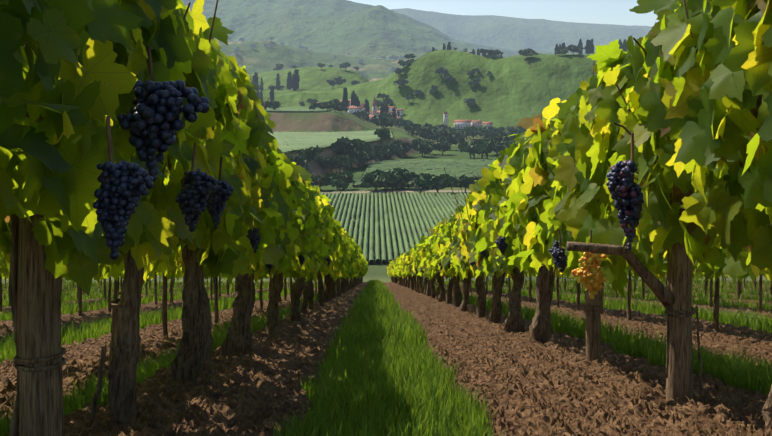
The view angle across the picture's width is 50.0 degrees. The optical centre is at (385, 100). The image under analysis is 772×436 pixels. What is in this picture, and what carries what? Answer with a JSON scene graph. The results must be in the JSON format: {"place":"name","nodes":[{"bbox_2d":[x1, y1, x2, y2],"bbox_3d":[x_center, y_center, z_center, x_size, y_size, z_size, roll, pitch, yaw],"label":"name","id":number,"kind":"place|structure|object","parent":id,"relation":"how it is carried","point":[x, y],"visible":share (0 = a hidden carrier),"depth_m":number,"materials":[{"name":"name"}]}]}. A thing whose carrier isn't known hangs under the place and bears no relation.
{"place":"outdoors","nodes":[
{"label":"outdoors","id":0,"kind":"place"},
{"bbox_2d":[0,281,771,435],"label":"vineyard ground","id":1,"kind":"structure","parent":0,"point":[557,384],"depth_m":5.75,"materials":[{"name":"soil"}]},
{"bbox_2d":[5,41,753,435],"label":"vineyard posts","id":2,"kind":"object","parent":1,"relation":"on","point":[37,337],"visible":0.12,"depth_m":2.98,"materials":[{"name":"brown wood"}]},
{"bbox_2d":[0,0,771,298],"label":"vine leaves","id":3,"kind":"object","parent":1,"relation":"on","point":[74,83],"visible":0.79,"depth_m":3.32,"materials":[{"name":"green plant"}]},
{"bbox_2d":[0,278,771,435],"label":"grass","id":4,"kind":"structure","parent":1,"relation":"on","point":[381,358],"depth_m":6.80,"materials":[{"name":"green plant"}]},
{"bbox_2d":[0,94,771,435],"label":"vine trunks","id":5,"kind":"object","parent":1,"relation":"on","point":[192,350],"visible":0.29,"depth_m":5.31,"materials":[{"name":"brown wood"}]},
{"bbox_2d":[93,80,643,275],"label":"dark grapes","id":6,"kind":"object","parent":5,"relation":"hanging from","point":[154,120],"visible":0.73,"depth_m":2.58,"materials":[{"name":"purple food"}]},
{"bbox_2d":[24,0,741,258],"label":"vine shoots","id":7,"kind":"object","parent":5,"relation":"attached to","point":[109,139],"visible":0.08,"depth_m":3.58,"materials":[{"name":"plant"}]},
{"bbox_2d":[571,252,606,298],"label":"yellow grapes","id":8,"kind":"object","parent":5,"relation":"hanging from","point":[590,280],"visible":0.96,"depth_m":4.76,"materials":[{"name":"yellow food"}]},
{"bbox_2d":[0,93,771,284],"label":"vine leaves","id":9,"kind":"object","parent":1,"relation":"on","point":[522,170],"visible":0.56,"depth_m":7.80,"materials":[{"name":"green plant"}]},
{"bbox_2d":[0,195,771,284],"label":"vine leaves","id":10,"kind":"object","parent":1,"relation":"on","point":[429,254],"visible":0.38,"depth_m":18.20,"materials":[{"name":"green plant"}]},
{"bbox_2d":[2,0,769,282],"bbox_3d":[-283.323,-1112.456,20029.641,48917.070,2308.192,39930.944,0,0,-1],"label":"valley terrain","id":11,"kind":"structure","parent":0,"point":[514,88],"depth_m":1534.52,"materials":[{"name":"green plant"}]},
{"bbox_2d":[265,108,497,262],"bbox_3d":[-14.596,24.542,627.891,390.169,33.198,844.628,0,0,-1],"label":"crop fields","id":12,"kind":"structure","parent":11,"relation":"on","point":[444,205],"depth_m":324.42,"materials":[{"name":"green plant"}]},
{"bbox_2d":[292,89,491,128],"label":"house walls","id":13,"kind":"structure","parent":11,"relation":"on","point":[373,111],"depth_m":996.79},
{"bbox_2d":[292,88,492,123],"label":"roofs","id":14,"kind":"structure","parent":13,"relation":"on","point":[374,103],"depth_m":1006.87,"materials":[{"name":"brown tile"}]},
{"bbox_2d":[317,105,490,127],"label":"windows","id":15,"kind":"structure","parent":13,"relation":"in","point":[445,116],"depth_m":996.63,"materials":[{"name":"black glass"}]},
{"bbox_2d":[144,36,757,282],"bbox_3d":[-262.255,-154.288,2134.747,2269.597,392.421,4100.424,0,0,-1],"label":"trees","id":16,"kind":"object","parent":11,"relation":"on","point":[489,142],"materials":[{"name":"green plant"}]},
{"bbox_2d":[348,0,659,25],"label":"sky","id":17,"kind":"structure","parent":0,"point":[616,12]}
]}

